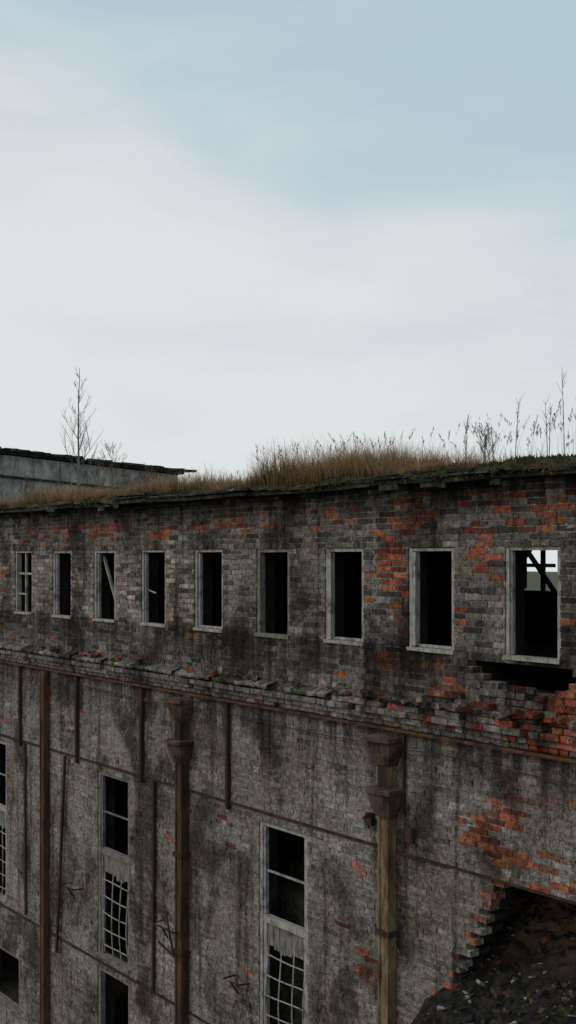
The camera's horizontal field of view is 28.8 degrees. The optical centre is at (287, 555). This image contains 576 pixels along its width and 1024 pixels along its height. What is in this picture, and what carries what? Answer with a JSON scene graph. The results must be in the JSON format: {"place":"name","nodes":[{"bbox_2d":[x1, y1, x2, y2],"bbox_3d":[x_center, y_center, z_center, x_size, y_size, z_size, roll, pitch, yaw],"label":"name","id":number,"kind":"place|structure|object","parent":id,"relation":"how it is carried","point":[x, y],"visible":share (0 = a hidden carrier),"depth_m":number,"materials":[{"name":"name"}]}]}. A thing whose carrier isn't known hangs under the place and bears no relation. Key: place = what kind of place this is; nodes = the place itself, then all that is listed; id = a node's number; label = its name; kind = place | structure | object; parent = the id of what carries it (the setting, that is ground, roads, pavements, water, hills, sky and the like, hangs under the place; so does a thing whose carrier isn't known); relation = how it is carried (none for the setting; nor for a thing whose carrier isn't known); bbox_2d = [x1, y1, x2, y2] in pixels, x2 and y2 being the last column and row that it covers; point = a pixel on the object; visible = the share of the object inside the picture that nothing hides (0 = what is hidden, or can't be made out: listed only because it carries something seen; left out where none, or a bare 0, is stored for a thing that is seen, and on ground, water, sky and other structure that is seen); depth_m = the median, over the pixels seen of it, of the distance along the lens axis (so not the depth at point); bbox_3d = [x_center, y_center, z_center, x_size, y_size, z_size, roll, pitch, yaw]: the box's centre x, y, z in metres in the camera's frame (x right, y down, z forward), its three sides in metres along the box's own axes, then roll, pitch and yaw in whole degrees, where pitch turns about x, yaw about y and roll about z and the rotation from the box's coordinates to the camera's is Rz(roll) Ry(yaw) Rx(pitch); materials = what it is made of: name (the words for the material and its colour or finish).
{"place":"outdoors","nodes":[
{"label":"outdoors","id":0,"kind":"place"},
{"bbox_2d":[0,475,129,490],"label":"band joint","id":1,"kind":"object","parent":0,"point":[34,479],"depth_m":32.73,"materials":[{"name":"black concrete"}]},
{"bbox_2d":[0,454,176,488],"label":"band","id":2,"kind":"object","parent":1,"relation":"on","point":[17,466],"visible":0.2,"depth_m":33.05,"materials":[{"name":"concrete"}]},
{"bbox_2d":[0,449,183,474],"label":"roof slab","id":3,"kind":"structure","parent":2,"relation":"on","point":[31,455],"depth_m":33.28,"materials":[{"name":"grey concrete"}]},
{"bbox_2d":[0,446,196,472],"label":"roof edge debris","id":4,"kind":"object","parent":3,"relation":"on","point":[88,459],"visible":0.84,"depth_m":33.46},
{"bbox_2d":[2,571,557,1023],"bbox_3d":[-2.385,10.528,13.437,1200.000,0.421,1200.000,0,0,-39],"label":"ground","id":5,"kind":"structure","parent":0,"point":[10,971],"depth_m":28.98,"materials":[{"name":"soil"}]},
{"bbox_2d":[0,547,556,1023],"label":"wall inner leaf","id":6,"kind":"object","parent":5,"relation":"on","point":[110,781],"visible":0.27,"depth_m":15.99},
{"bbox_2d":[0,741,6,902],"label":"frame","id":7,"kind":"object","parent":6,"relation":"attached to","point":[3,897],"visible":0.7,"depth_m":22.44,"materials":[{"name":"grey wood"}]},
{"bbox_2d":[0,828,5,893],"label":"grille","id":8,"kind":"object","parent":7,"relation":"attached to","point":[2,874],"visible":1,"depth_m":22.58,"materials":[{"name":"grey metal"}]},
{"bbox_2d":[0,810,5,828],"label":"boards","id":9,"kind":"object","parent":7,"relation":"attached to","point":[2,819],"visible":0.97,"depth_m":22.56,"materials":[{"name":"grey wood"}]},
{"bbox_2d":[0,946,19,1013],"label":"frame","id":10,"kind":"object","parent":6,"relation":"attached to","point":[9,1003],"visible":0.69,"depth_m":22.24,"materials":[{"name":"grey wood"}]},
{"bbox_2d":[14,551,31,614],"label":"frame","id":11,"kind":"object","parent":6,"relation":"attached to","point":[19,573],"visible":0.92,"depth_m":21.98,"materials":[{"name":"grey wood"}]},
{"bbox_2d":[40,671,48,1023],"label":"drain pipe","id":12,"kind":"object","parent":6,"relation":"attached to","point":[44,847],"visible":1,"depth_m":20.78,"materials":[{"name":"orange metal"}]},
{"bbox_2d":[51,551,71,618],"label":"frame","id":13,"kind":"object","parent":6,"relation":"attached to","point":[56,584],"visible":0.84,"depth_m":20.72,"materials":[{"name":"grey wood"}]},
{"bbox_2d":[92,550,115,622],"bbox_3d":[-3.096,0.515,19.274,0.208,1.230,0.757,0,0,-39],"label":"frame","id":14,"kind":"object","parent":6,"relation":"attached to","point":[97,614],"visible":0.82,"depth_m":19.48,"materials":[{"name":"grey wood"}]},
{"bbox_2d":[96,771,129,972],"bbox_3d":[-2.928,5.318,19.014,0.151,3.182,1.085,0,0,-39],"label":"frame","id":15,"kind":"object","parent":6,"relation":"attached to","point":[101,953],"visible":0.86,"depth_m":19.35,"materials":[{"name":"grey wood"}]},
{"bbox_2d":[103,871,127,960],"bbox_3d":[-2.925,6.140,18.999,0.081,1.383,0.864,0,0,-39],"label":"grille","id":16,"kind":"object","parent":15,"relation":"attached to","point":[119,904],"visible":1,"depth_m":19.05,"materials":[{"name":"grey metal"}]},
{"bbox_2d":[104,854,127,883],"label":"boards","id":17,"kind":"object","parent":15,"relation":"attached to","point":[118,869],"visible":1,"depth_m":19.01,"materials":[{"name":"grey wood"}]},
{"bbox_2d":[99,967,129,1023],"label":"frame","id":18,"kind":"object","parent":6,"relation":"attached to","point":[102,999],"visible":0.62,"depth_m":19.39,"materials":[{"name":"grey wood"}]},
{"bbox_2d":[139,550,165,627],"bbox_3d":[-2.129,0.517,18.012,0.149,1.231,0.755,0,0,-39],"label":"frame","id":19,"kind":"object","parent":6,"relation":"attached to","point":[145,588],"visible":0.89,"depth_m":18.26,"materials":[{"name":"grey wood"}]},
{"bbox_2d":[165,697,192,1023],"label":"drain pipe","id":20,"kind":"object","parent":6,"relation":"attached to","point":[179,745],"visible":1,"depth_m":17.11,"materials":[{"name":"metal"}]},
{"bbox_2d":[193,549,222,632],"bbox_3d":[-1.158,0.517,16.790,0.151,1.231,0.755,0,0,-39],"label":"frame","id":21,"kind":"object","parent":6,"relation":"attached to","point":[199,626],"visible":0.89,"depth_m":17.03,"materials":[{"name":"grey wood"}]},
{"bbox_2d":[254,549,289,638],"bbox_3d":[-0.182,0.517,15.562,0.151,1.233,0.755,0,0,-39],"label":"frame","id":22,"kind":"object","parent":6,"relation":"attached to","point":[260,593],"visible":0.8,"depth_m":15.80,"materials":[{"name":"grey wood"}]},
{"bbox_2d":[260,821,307,1023],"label":"frame","id":23,"kind":"object","parent":6,"relation":"attached to","point":[266,917],"visible":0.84,"depth_m":15.72,"materials":[{"name":"grey wood"}]},
{"bbox_2d":[264,944,303,1023],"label":"grille","id":24,"kind":"object","parent":23,"relation":"attached to","point":[278,1000],"visible":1,"depth_m":15.45,"materials":[{"name":"grey metal"}]},
{"bbox_2d":[268,923,303,959],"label":"boards","id":25,"kind":"object","parent":23,"relation":"attached to","point":[283,942],"visible":1,"depth_m":15.40,"materials":[{"name":"grey wood"}]},
{"bbox_2d":[0,475,575,1023],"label":"brick courses","id":26,"kind":"object","parent":6,"relation":"attached to","point":[488,723],"visible":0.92,"depth_m":15.19,"materials":[{"name":"grey brick"}]},
{"bbox_2d":[0,642,330,697],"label":"ledge capping","id":27,"kind":"object","parent":26,"relation":"on","point":[263,683],"visible":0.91,"depth_m":17.20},
{"bbox_2d":[0,666,575,1023],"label":"rusted steel straps","id":28,"kind":"object","parent":6,"relation":"attached to","point":[368,818],"visible":0.98,"depth_m":17.89,"materials":[{"name":"metal"}]},
{"bbox_2d":[0,476,575,517],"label":"eave corbel","id":29,"kind":"object","parent":6,"relation":"attached to","point":[415,489],"visible":0.93,"depth_m":15.53,"materials":[{"name":"brick"}]},
{"bbox_2d":[324,548,364,645],"bbox_3d":[0.753,0.516,14.389,0.149,1.230,0.752,0,0,-39],"label":"frame","id":30,"kind":"object","parent":6,"relation":"attached to","point":[331,637],"visible":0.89,"depth_m":14.57,"materials":[{"name":"grey wood"}]},
{"bbox_2d":[365,733,401,1023],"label":"drain pipe","id":31,"kind":"object","parent":6,"relation":"attached to","point":[385,796],"visible":1,"depth_m":13.54,"materials":[{"name":"metal"}]},
{"bbox_2d":[407,547,454,654],"bbox_3d":[1.712,0.517,13.183,0.151,1.232,0.756,0,0,-39],"label":"frame","id":32,"kind":"object","parent":6,"relation":"attached to","point":[414,600],"visible":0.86,"depth_m":13.38,"materials":[{"name":"grey wood"}]},
{"bbox_2d":[503,547,561,663],"bbox_3d":[2.646,0.515,12.010,0.150,1.230,0.756,0,0,-39],"label":"frame","id":33,"kind":"object","parent":6,"relation":"attached to","point":[510,604],"visible":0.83,"depth_m":12.25,"materials":[{"name":"grey wood"}]},
{"bbox_2d":[2,551,575,904],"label":"interior shell","id":34,"kind":"object","parent":5,"relation":"on","point":[540,623],"visible":0.04,"depth_m":26.48},
{"bbox_2d":[2,456,575,509],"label":"roof soil bed","id":35,"kind":"object","parent":34,"relation":"on","point":[553,463],"visible":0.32,"depth_m":13.82,"materials":[{"name":"brown soil"}]},
{"bbox_2d":[14,473,31,498],"bbox_3d":[-5.710,-1.383,24.340,0.401,0.865,0.357,0,0,30],"label":"bare shrub","id":36,"kind":"object","parent":35,"relation":"on","point":[26,486],"visible":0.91,"depth_m":24.30,"materials":[{"name":"plant"}]},
{"bbox_2d":[59,366,100,490],"bbox_3d":[-4.445,-2.527,24.179,0.942,3.154,1.330,0,0,-10],"label":"birch tree","id":37,"kind":"object","parent":35,"relation":"on","point":[78,453],"visible":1,"depth_m":24.13,"materials":[{"name":"plant"}]},
{"bbox_2d":[80,456,107,490],"bbox_3d":[-3.848,-1.515,22.641,0.550,1.129,0.488,0,0,22],"label":"bare shrub","id":38,"kind":"object","parent":35,"relation":"on","point":[99,462],"visible":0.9,"depth_m":22.62,"materials":[{"name":"plant"}]},
{"bbox_2d":[99,441,127,490],"bbox_3d":[-3.676,-1.691,23.467,0.595,1.483,0.614,0,0,22],"label":"bare shrub","id":39,"kind":"object","parent":35,"relation":"on","point":[111,468],"visible":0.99,"depth_m":23.41,"materials":[{"name":"plant"}]},
{"bbox_2d":[139,464,157,484],"bbox_3d":[-2.510,-1.312,19.979,0.326,0.724,0.470,0,0,-39],"label":"bare shrub","id":40,"kind":"object","parent":35,"relation":"on","point":[148,472],"visible":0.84,"depth_m":19.96,"materials":[{"name":"brown plant"}]},
{"bbox_2d":[14,453,575,510],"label":"moss","id":41,"kind":"object","parent":35,"relation":"on","point":[532,461],"visible":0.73,"depth_m":12.66,"materials":[{"name":"green plant"}]},
{"bbox_2d":[476,423,499,461],"bbox_3d":[2.317,-1.253,13.142,0.248,0.605,0.353,0,0,-18],"label":"bare shrub","id":42,"kind":"object","parent":35,"relation":"on","point":[485,448],"visible":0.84,"depth_m":13.12,"materials":[{"name":"plant"}]},
{"bbox_2d":[524,550,556,592],"bbox_3d":[5.092,0.275,24.116,0.087,1.006,1.667,0,0,-39],"label":"truss","id":43,"kind":"object","parent":34,"relation":"attached to","point":[541,570],"visible":0.38,"depth_m":23.71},
{"bbox_2d":[278,854,575,1023],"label":"rubble pile","id":44,"kind":"object","parent":5,"relation":"on","point":[524,972],"visible":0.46,"depth_m":12.78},
{"bbox_2d":[0,454,575,1023],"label":"wall","id":45,"kind":"structure","parent":0,"point":[466,960],"depth_m":15.11,"materials":[{"name":"grey brick"}]},
{"bbox_2d":[0,367,575,505],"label":"dry grass","id":46,"kind":"structure","parent":0,"point":[319,468],"depth_m":14.81,"materials":[{"name":"brown plant"}]},
{"bbox_2d":[0,462,575,514],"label":"roof eave","id":47,"kind":"object","parent":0,"point":[352,485],"visible":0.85,"depth_m":14.15,"materials":[{"name":"grey concrete"}]},
{"bbox_2d":[0,660,575,762],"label":"rusted ledge angle","id":48,"kind":"object","parent":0,"point":[508,749],"visible":1,"depth_m":14.42,"materials":[{"name":"brown metal"}]},
{"bbox_2d":[0,0,575,571],"label":"sky","id":49,"kind":"structure","parent":0,"point":[244,224],"materials":[{"name":"white"}]}
]}

